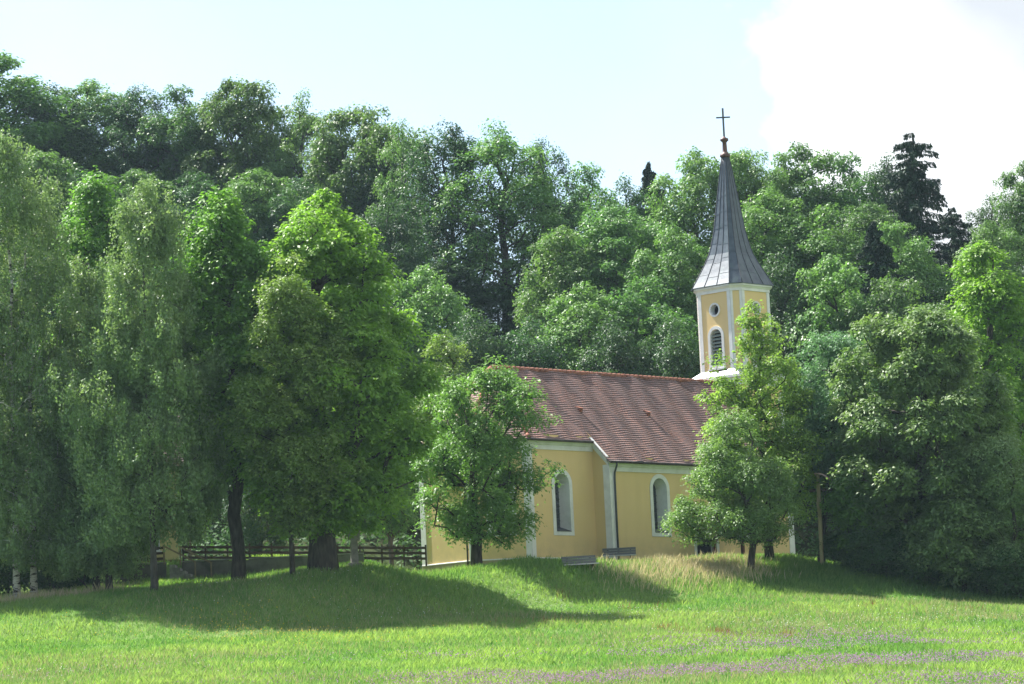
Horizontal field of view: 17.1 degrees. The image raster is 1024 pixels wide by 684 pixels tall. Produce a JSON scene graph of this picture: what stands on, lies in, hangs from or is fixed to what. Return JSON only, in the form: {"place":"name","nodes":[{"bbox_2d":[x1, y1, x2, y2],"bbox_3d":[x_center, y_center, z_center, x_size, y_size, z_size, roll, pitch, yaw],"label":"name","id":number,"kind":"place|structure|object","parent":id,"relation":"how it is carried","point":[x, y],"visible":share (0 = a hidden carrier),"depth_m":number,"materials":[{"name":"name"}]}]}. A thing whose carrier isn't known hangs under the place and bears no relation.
{"place":"outdoors","nodes":[
{"label":"outdoors","id":0,"kind":"place"},
{"bbox_2d":[0,254,1023,683],"bbox_3d":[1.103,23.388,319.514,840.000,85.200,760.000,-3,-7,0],"label":"meadow","id":1,"kind":"structure","parent":0,"point":[132,612],"depth_m":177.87,"materials":[{"name":"green plant"}]},
{"bbox_2d":[0,513,63,593],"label":"thicket shrub","id":2,"kind":"object","parent":1,"relation":"on","point":[6,580],"visible":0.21,"depth_m":195.73,"materials":[{"name":"green plant"}]},
{"bbox_2d":[0,254,73,420],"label":"forest tree","id":3,"kind":"object","parent":1,"relation":"on","point":[51,336],"depth_m":249.41,"materials":[{"name":"green plant"}]},
{"bbox_2d":[0,141,85,347],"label":"forest tree","id":4,"kind":"object","parent":1,"relation":"on","point":[43,161],"visible":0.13,"depth_m":270.08,"materials":[{"name":"green plant"}]},
{"bbox_2d":[0,129,86,597],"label":"birch tree","id":5,"kind":"object","parent":1,"relation":"on","point":[9,178],"visible":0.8,"depth_m":186.16,"materials":[{"name":"green plant"}]},
{"bbox_2d":[0,49,89,181],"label":"forest tree","id":6,"kind":"object","parent":1,"relation":"on","point":[15,88],"visible":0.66,"depth_m":303.16,"materials":[{"name":"green plant"}]},
{"bbox_2d":[0,167,93,594],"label":"birch tree","id":7,"kind":"object","parent":1,"relation":"on","point":[46,231],"visible":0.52,"depth_m":187.40,"materials":[{"name":"green plant"}]},
{"bbox_2d":[8,80,102,214],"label":"forest tree","id":8,"kind":"object","parent":1,"relation":"on","point":[74,152],"visible":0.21,"depth_m":305.37,"materials":[{"name":"green plant"}]},
{"bbox_2d":[22,519,89,592],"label":"thicket shrub","id":9,"kind":"object","parent":1,"relation":"on","point":[54,584],"visible":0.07,"depth_m":197.45,"materials":[{"name":"green plant"}]},
{"bbox_2d":[51,77,137,189],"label":"forest tree","id":10,"kind":"object","parent":1,"relation":"on","point":[88,92],"visible":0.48,"depth_m":309.02,"materials":[{"name":"green plant"}]},
{"bbox_2d":[26,250,164,589],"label":"birch tree","id":11,"kind":"object","parent":1,"relation":"on","point":[86,291],"visible":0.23,"depth_m":189.18,"materials":[{"name":"green plant"}]},
{"bbox_2d":[36,331,160,590],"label":"birch tree","id":12,"kind":"object","parent":1,"relation":"on","point":[123,564],"visible":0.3,"depth_m":184.88,"materials":[{"name":"green plant"}]},
{"bbox_2d":[37,165,170,428],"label":"maple tree","id":13,"kind":"object","parent":1,"relation":"on","point":[92,221],"visible":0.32,"depth_m":204.25,"materials":[{"name":"green plant"}]},
{"bbox_2d":[25,416,183,562],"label":"ochre house","id":14,"kind":"structure","parent":1,"relation":"on","point":[169,554],"depth_m":206.09,"materials":[{"name":"paint"}]},
{"bbox_2d":[43,173,238,590],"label":"birch tree","id":15,"kind":"object","parent":1,"relation":"on","point":[146,354],"visible":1,"depth_m":181.21,"materials":[{"name":"green plant"}]},
{"bbox_2d":[94,82,191,200],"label":"forest tree","id":16,"kind":"object","parent":1,"relation":"on","point":[129,112],"visible":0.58,"depth_m":307.07,"materials":[{"name":"green plant"}]},
{"bbox_2d":[102,168,190,293],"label":"forest tree","id":17,"kind":"object","parent":1,"relation":"on","point":[127,179],"visible":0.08,"depth_m":283.71,"materials":[{"name":"green plant"}]},
{"bbox_2d":[127,84,238,229],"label":"forest tree","id":18,"kind":"object","parent":1,"relation":"on","point":[182,146],"visible":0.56,"depth_m":304.64,"materials":[{"name":"green plant"}]},
{"bbox_2d":[163,546,211,579],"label":"stone steps","id":19,"kind":"structure","parent":1,"relation":"on","point":[176,572],"depth_m":198.49,"materials":[{"name":"grey stone"}]},
{"bbox_2d":[139,166,252,281],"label":"forest tree","id":20,"kind":"object","parent":1,"relation":"on","point":[190,195],"visible":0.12,"depth_m":281.89,"materials":[{"name":"green plant"}]},
{"bbox_2d":[168,391,224,555],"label":"garden tree","id":21,"kind":"object","parent":1,"relation":"on","point":[207,528],"visible":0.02,"depth_m":222.05,"materials":[{"name":"green plant"}]},
{"bbox_2d":[156,185,293,580],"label":"maple tree","id":22,"kind":"object","parent":1,"relation":"on","point":[216,264],"visible":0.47,"depth_m":184.47,"materials":[{"name":"green plant"}]},
{"bbox_2d":[117,552,363,583],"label":"retaining wall","id":23,"kind":"structure","parent":1,"relation":"on","point":[257,564],"depth_m":199.98,"materials":[{"name":"grey stone"}]},
{"bbox_2d":[179,74,309,239],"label":"forest tree","id":24,"kind":"object","parent":1,"relation":"on","point":[234,116],"visible":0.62,"depth_m":300.62,"materials":[{"name":"green plant"}]},
{"bbox_2d":[192,166,303,277],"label":"forest tree","id":25,"kind":"object","parent":1,"relation":"on","point":[243,189],"visible":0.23,"depth_m":277.90,"materials":[{"name":"green plant"}]},
{"bbox_2d":[218,486,288,556],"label":"garden tree","id":26,"kind":"object","parent":1,"relation":"on","point":[251,535],"visible":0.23,"depth_m":215.56,"materials":[{"name":"green plant"}]},
{"bbox_2d":[217,252,369,574],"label":"linden tree","id":27,"kind":"object","parent":1,"relation":"on","point":[266,413],"visible":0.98,"depth_m":179.69,"materials":[{"name":"green plant"}]},
{"bbox_2d":[261,87,346,206],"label":"forest tree","id":28,"kind":"object","parent":1,"relation":"on","point":[303,124],"visible":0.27,"depth_m":298.13,"materials":[{"name":"green plant"}]},
{"bbox_2d":[249,173,358,293],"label":"forest tree","id":29,"kind":"object","parent":1,"relation":"on","point":[284,209],"visible":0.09,"depth_m":274.60,"materials":[{"name":"green plant"}]},
{"bbox_2d":[182,544,426,565],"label":"wooden fence","id":30,"kind":"object","parent":1,"relation":"on","point":[272,552],"visible":0.72,"depth_m":200.74,"materials":[{"name":"brown wood"}]},
{"bbox_2d":[192,188,451,570],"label":"chestnut tree","id":31,"kind":"object","parent":1,"relation":"on","point":[378,403],"visible":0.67,"depth_m":183.07,"materials":[{"name":"green plant"}]},
{"bbox_2d":[347,522,360,566],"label":"stone pillar","id":32,"kind":"structure","parent":1,"relation":"on","point":[354,549],"depth_m":187.36,"materials":[{"name":"grey stone"}]},
{"bbox_2d":[297,102,438,252],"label":"forest tree","id":33,"kind":"object","parent":1,"relation":"on","point":[327,148],"visible":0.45,"depth_m":289.84,"materials":[{"name":"green plant"}]},
{"bbox_2d":[361,366,419,565],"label":"garden tree","id":34,"kind":"object","parent":1,"relation":"on","point":[389,532],"visible":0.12,"depth_m":229.79,"materials":[{"name":"green plant"}]},
{"bbox_2d":[346,149,444,316],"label":"forest tree","id":35,"kind":"object","parent":1,"relation":"on","point":[368,179],"visible":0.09,"depth_m":286.31,"materials":[{"name":"green plant"}]},
{"bbox_2d":[348,194,445,328],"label":"forest tree","id":36,"kind":"object","parent":1,"relation":"on","point":[409,258],"visible":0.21,"depth_m":263.91,"materials":[{"name":"green plant"}]},
{"bbox_2d":[0,548,801,604],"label":"dry grass","id":37,"kind":"structure","parent":1,"relation":"on","point":[692,560],"depth_m":193.60,"materials":[{"name":"beige plant"}]},
{"bbox_2d":[364,116,439,291],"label":"forest tree","id":38,"kind":"object","parent":1,"relation":"on","point":[391,187],"visible":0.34,"depth_m":282.83,"materials":[{"name":"green plant"}]},
{"bbox_2d":[384,263,480,418],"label":"forest tree","id":39,"kind":"object","parent":1,"relation":"on","point":[443,296],"visible":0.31,"depth_m":246.71,"materials":[{"name":"green plant"}]},
{"bbox_2d":[410,329,477,494],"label":"linden tree","id":40,"kind":"object","parent":1,"relation":"on","point":[447,350],"visible":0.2,"depth_m":205.44,"materials":[{"name":"green plant"}]},
{"bbox_2d":[386,115,518,306],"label":"forest tree","id":41,"kind":"object","parent":1,"relation":"on","point":[453,147],"visible":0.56,"depth_m":272.76,"materials":[{"name":"green plant"}]},
{"bbox_2d":[408,257,501,344],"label":"forest tree","id":42,"kind":"object","parent":1,"relation":"on","point":[452,278],"visible":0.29,"depth_m":267.45,"materials":[{"name":"green plant"}]},
{"bbox_2d":[417,301,515,420],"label":"forest tree","id":43,"kind":"object","parent":1,"relation":"on","point":[487,344],"visible":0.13,"depth_m":240.78,"materials":[{"name":"green plant"}]},
{"bbox_2d":[404,351,566,566],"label":"walnut tree","id":44,"kind":"object","parent":1,"relation":"on","point":[467,521],"visible":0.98,"depth_m":194.03,"materials":[{"name":"green plant"}]},
{"bbox_2d":[427,116,572,355],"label":"forest tree","id":45,"kind":"object","parent":1,"relation":"on","point":[503,203],"visible":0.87,"depth_m":269.60,"materials":[{"name":"green plant"}]},
{"bbox_2d":[463,282,549,361],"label":"forest tree","id":46,"kind":"object","parent":1,"relation":"on","point":[504,294],"visible":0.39,"depth_m":266.97,"materials":[{"name":"green plant"}]},
{"bbox_2d":[0,562,1023,683],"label":"seed heads","id":47,"kind":"object","parent":1,"relation":"on","point":[607,637],"visible":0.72,"depth_m":160.86,"materials":[{"name":"plant"}]},
{"bbox_2d":[1,625,1023,683],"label":"clover flowers","id":48,"kind":"object","parent":1,"relation":"on","point":[733,669],"visible":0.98,"depth_m":140.89,"materials":[{"name":"plant"}]},
{"bbox_2d":[47,552,978,614],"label":"bank grass","id":49,"kind":"structure","parent":1,"relation":"on","point":[798,568],"depth_m":190.67,"materials":[{"name":"green plant"}]},
{"bbox_2d":[3,572,1023,681],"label":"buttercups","id":50,"kind":"object","parent":1,"relation":"on","point":[344,628],"visible":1,"depth_m":169.26,"materials":[{"name":"yellow plant"}]},
{"bbox_2d":[6,278,1023,569],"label":"undergrowth","id":51,"kind":"object","parent":1,"relation":"on","point":[408,540],"depth_m":235.80,"materials":[{"name":"green plant"}]},
{"bbox_2d":[8,569,1022,680],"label":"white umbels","id":52,"kind":"object","parent":1,"relation":"on","point":[613,611],"visible":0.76,"depth_m":170.77,"materials":[{"name":"white plant"}]},
{"bbox_2d":[497,314,566,368],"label":"forest tree","id":53,"kind":"object","parent":1,"relation":"on","point":[518,349],"visible":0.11,"depth_m":240.30,"materials":[{"name":"green plant"}]},
{"bbox_2d":[505,264,565,341],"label":"forest tree","id":54,"kind":"object","parent":1,"relation":"on","point":[543,275],"visible":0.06,"depth_m":267.47,"materials":[{"name":"green plant"}]},
{"bbox_2d":[509,134,587,294],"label":"forest tree","id":55,"kind":"object","parent":1,"relation":"on","point":[573,187],"visible":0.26,"depth_m":273.65,"materials":[{"name":"green plant"}]},
{"bbox_2d":[512,224,618,367],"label":"forest tree","id":56,"kind":"object","parent":1,"relation":"on","point":[564,273],"visible":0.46,"depth_m":257.48,"materials":[{"name":"green plant"}]},
{"bbox_2d":[561,555,598,567],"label":"park bench","id":57,"kind":"object","parent":1,"relation":"on","point":[583,560],"visible":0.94,"depth_m":192.32,"materials":[{"name":"grey wood"}]},
{"bbox_2d":[525,160,647,282],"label":"forest tree","id":58,"kind":"object","parent":1,"relation":"on","point":[600,201],"visible":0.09,"depth_m":280.49,"materials":[{"name":"green plant"}]},
{"bbox_2d":[529,280,647,372],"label":"forest tree","id":59,"kind":"object","parent":1,"relation":"on","point":[584,318],"visible":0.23,"depth_m":243.57,"materials":[{"name":"green plant"}]},
{"bbox_2d":[537,203,668,336],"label":"forest tree","id":60,"kind":"object","parent":1,"relation":"on","point":[625,241],"visible":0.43,"depth_m":258.69,"materials":[{"name":"green plant"}]},
{"bbox_2d":[414,108,795,571],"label":"church","id":61,"kind":"structure","parent":1,"relation":"on","point":[621,447],"depth_m":211.36,"materials":[{"name":"yellow paint"}]},
{"bbox_2d":[551,470,574,535],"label":"window","id":62,"kind":"structure","parent":61,"relation":"in","point":[562,497],"depth_m":206.80,"materials":[{"name":"white paint"}]},
{"bbox_2d":[650,474,671,536],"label":"window","id":63,"kind":"structure","parent":61,"relation":"in","point":[659,485],"depth_m":211.08,"materials":[{"name":"white paint"}]},
{"bbox_2d":[708,326,726,370],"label":"belfry window","id":64,"kind":"structure","parent":61,"relation":"in","point":[716,334],"depth_m":225.63,"materials":[{"name":"white paint"}]},
{"bbox_2d":[574,311,659,374],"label":"forest tree","id":65,"kind":"object","parent":1,"relation":"on","point":[616,361],"visible":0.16,"depth_m":238.31,"materials":[{"name":"green plant"}]},
{"bbox_2d":[602,547,635,559],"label":"park bench","id":66,"kind":"object","parent":1,"relation":"on","point":[626,551],"visible":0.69,"depth_m":204.15,"materials":[{"name":"grey wood"}]},
{"bbox_2d":[605,172,664,297],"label":"forest tree","id":67,"kind":"object","parent":1,"relation":"on","point":[633,200],"visible":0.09,"depth_m":283.05,"materials":[{"name":"green plant"}]},
{"bbox_2d":[581,275,698,376],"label":"forest tree","id":68,"kind":"object","parent":1,"relation":"on","point":[632,313],"visible":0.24,"depth_m":244.51,"materials":[{"name":"green plant"}]},
{"bbox_2d":[620,222,707,377],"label":"forest tree","id":69,"kind":"object","parent":1,"relation":"on","point":[676,262],"visible":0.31,"depth_m":253.13,"materials":[{"name":"green plant"}]},
{"bbox_2d":[633,312,700,378],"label":"forest tree","id":70,"kind":"object","parent":1,"relation":"on","point":[672,366],"visible":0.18,"depth_m":237.66,"materials":[{"name":"green plant"}]},
{"bbox_2d":[636,161,697,277],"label":"spruce tree","id":71,"kind":"object","parent":1,"relation":"on","point":[648,176],"visible":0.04,"depth_m":288.24,"materials":[{"name":"green plant"}]},
{"bbox_2d":[641,146,755,320],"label":"forest tree","id":72,"kind":"object","parent":1,"relation":"on","point":[691,206],"visible":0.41,"depth_m":277.65,"materials":[{"name":"green plant"}]},
{"bbox_2d":[658,404,811,570],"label":"plum tree","id":73,"kind":"object","parent":1,"relation":"on","point":[766,526],"visible":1,"depth_m":196.12,"materials":[{"name":"green plant"}]},
{"bbox_2d":[477,582,1003,637],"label":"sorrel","id":74,"kind":"object","parent":1,"relation":"on","point":[727,630],"visible":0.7,"depth_m":169.61,"materials":[{"name":"brown plant"}]},
{"bbox_2d":[705,147,805,262],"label":"forest tree","id":75,"kind":"object","parent":1,"relation":"on","point":[746,173],"visible":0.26,"depth_m":278.21,"materials":[{"name":"green plant"}]},
{"bbox_2d":[686,299,841,559],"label":"maple tree","id":76,"kind":"object","parent":1,"relation":"on","point":[781,444],"visible":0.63,"depth_m":201.90,"materials":[{"name":"green plant"}]},
{"bbox_2d":[706,185,825,363],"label":"forest tree","id":77,"kind":"object","parent":1,"relation":"on","point":[752,214],"visible":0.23,"depth_m":258.89,"materials":[{"name":"green plant"}]},
{"bbox_2d":[760,242,834,499],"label":"forest tree","id":78,"kind":"object","parent":1,"relation":"on","point":[778,295],"visible":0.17,"depth_m":243.18,"materials":[{"name":"green plant"}]},
{"bbox_2d":[755,141,853,312],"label":"forest tree","id":79,"kind":"object","parent":1,"relation":"on","point":[806,192],"visible":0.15,"depth_m":280.12,"materials":[{"name":"green plant"}]},
{"bbox_2d":[761,202,868,326],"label":"forest tree","id":80,"kind":"object","parent":1,"relation":"on","point":[822,242],"visible":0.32,"depth_m":257.13,"materials":[{"name":"green plant"}]},
{"bbox_2d":[802,473,832,564],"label":"wayside cross","id":81,"kind":"object","parent":1,"relation":"on","point":[819,491],"visible":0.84,"depth_m":200.98,"materials":[{"name":"brown wood"}]},
{"bbox_2d":[777,330,881,561],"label":"ash tree","id":82,"kind":"object","parent":1,"relation":"on","point":[821,395],"visible":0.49,"depth_m":203.16,"materials":[{"name":"green plant"}]},
{"bbox_2d":[776,252,906,455],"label":"forest tree","id":83,"kind":"object","parent":1,"relation":"on","point":[835,295],"visible":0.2,"depth_m":240.65,"materials":[{"name":"green plant"}]},
{"bbox_2d":[812,518,879,567],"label":"thicket shrub","id":84,"kind":"object","parent":1,"relation":"on","point":[827,545],"visible":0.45,"depth_m":200.40,"materials":[{"name":"green plant"}]},
{"bbox_2d":[808,151,910,252],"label":"forest tree","id":85,"kind":"object","parent":1,"relation":"on","point":[857,196],"visible":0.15,"depth_m":282.35,"materials":[{"name":"green plant"}]},
{"bbox_2d":[819,442,912,571],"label":"maple tree","id":86,"kind":"object","parent":1,"relation":"on","point":[840,501],"visible":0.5,"depth_m":199.26,"materials":[{"name":"green plant"}]},
{"bbox_2d":[814,200,923,286],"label":"forest tree","id":87,"kind":"object","parent":1,"relation":"on","point":[862,222],"visible":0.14,"depth_m":261.30,"materials":[{"name":"green plant"}]},
{"bbox_2d":[823,221,946,440],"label":"spruce tree","id":88,"kind":"object","parent":1,"relation":"on","point":[879,252],"visible":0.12,"depth_m":251.87,"materials":[{"name":"green plant"}]},
{"bbox_2d":[843,271,955,457],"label":"forest tree","id":89,"kind":"object","parent":1,"relation":"on","point":[892,293],"visible":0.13,"depth_m":238.36,"materials":[{"name":"green plant"}]},
{"bbox_2d":[875,524,929,580],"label":"thicket shrub","id":90,"kind":"object","parent":1,"relation":"on","point":[892,547],"visible":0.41,"depth_m":196.86,"materials":[{"name":"green plant"}]},
{"bbox_2d":[863,151,942,288],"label":"forest tree","id":91,"kind":"object","parent":1,"relation":"on","point":[885,170],"visible":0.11,"depth_m":283.70,"materials":[{"name":"green plant"}]},
{"bbox_2d":[843,219,970,318],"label":"forest tree","id":92,"kind":"object","parent":1,"relation":"on","point":[922,271],"visible":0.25,"depth_m":255.90,"materials":[{"name":"green plant"}]},
{"bbox_2d":[882,132,958,297],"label":"spruce tree","id":93,"kind":"object","parent":1,"relation":"on","point":[917,194],"visible":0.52,"depth_m":268.65,"materials":[{"name":"green plant"}]},
{"bbox_2d":[818,303,1023,580],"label":"chestnut tree","id":94,"kind":"object","parent":1,"relation":"on","point":[918,378],"visible":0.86,"depth_m":197.39,"materials":[{"name":"green plant"}]},
{"bbox_2d":[894,545,971,588],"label":"thicket shrub","id":95,"kind":"object","parent":1,"relation":"on","point":[934,577],"visible":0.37,"depth_m":195.38,"materials":[{"name":"green plant"}]},
{"bbox_2d":[895,466,1021,592],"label":"maple tree","id":96,"kind":"object","parent":1,"relation":"on","point":[944,544],"visible":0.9,"depth_m":193.87,"materials":[{"name":"green plant"}]},
{"bbox_2d":[928,207,1018,361],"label":"spruce tree","id":97,"kind":"object","parent":1,"relation":"on","point":[960,236],"visible":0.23,"depth_m":264.28,"materials":[{"name":"green plant"}]},
{"bbox_2d":[928,536,1020,594],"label":"thicket shrub","id":98,"kind":"object","parent":1,"relation":"on","point":[980,588],"visible":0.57,"depth_m":193.98,"materials":[{"name":"green plant"}]},
{"bbox_2d":[933,237,1023,536],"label":"chestnut tree","id":99,"kind":"object","parent":1,"relation":"on","point":[998,299],"visible":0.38,"depth_m":222.40,"materials":[{"name":"green plant"}]},
{"bbox_2d":[940,218,1023,367],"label":"forest tree","id":100,"kind":"object","parent":1,"relation":"on","point":[1009,241],"visible":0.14,"depth_m":257.58,"materials":[{"name":"green plant"}]},
{"bbox_2d":[957,426,1023,594],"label":"willow bush","id":101,"kind":"object","parent":1,"relation":"on","point":[995,467],"visible":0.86,"depth_m":193.95,"materials":[{"name":"green plant"}]},
{"bbox_2d":[964,189,1023,279],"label":"forest tree","id":102,"kind":"object","parent":1,"relation":"on","point":[981,217],"visible":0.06,"depth_m":278.71,"materials":[{"name":"green plant"}]},
{"bbox_2d":[981,543,1023,599],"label":"thicket shrub","id":103,"kind":"object","parent":1,"relation":"on","point":[1010,579],"visible":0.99,"depth_m":192.49,"materials":[{"name":"green plant"}]},
{"bbox_2d":[987,159,1023,296],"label":"forest tree","id":104,"kind":"object","parent":1,"relation":"on","point":[1015,207],"visible":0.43,"depth_m":267.89,"materials":[{"name":"green plant"}]},
{"bbox_2d":[0,0,1023,335],"label":"sky","id":105,"kind":"structure","parent":0,"point":[619,86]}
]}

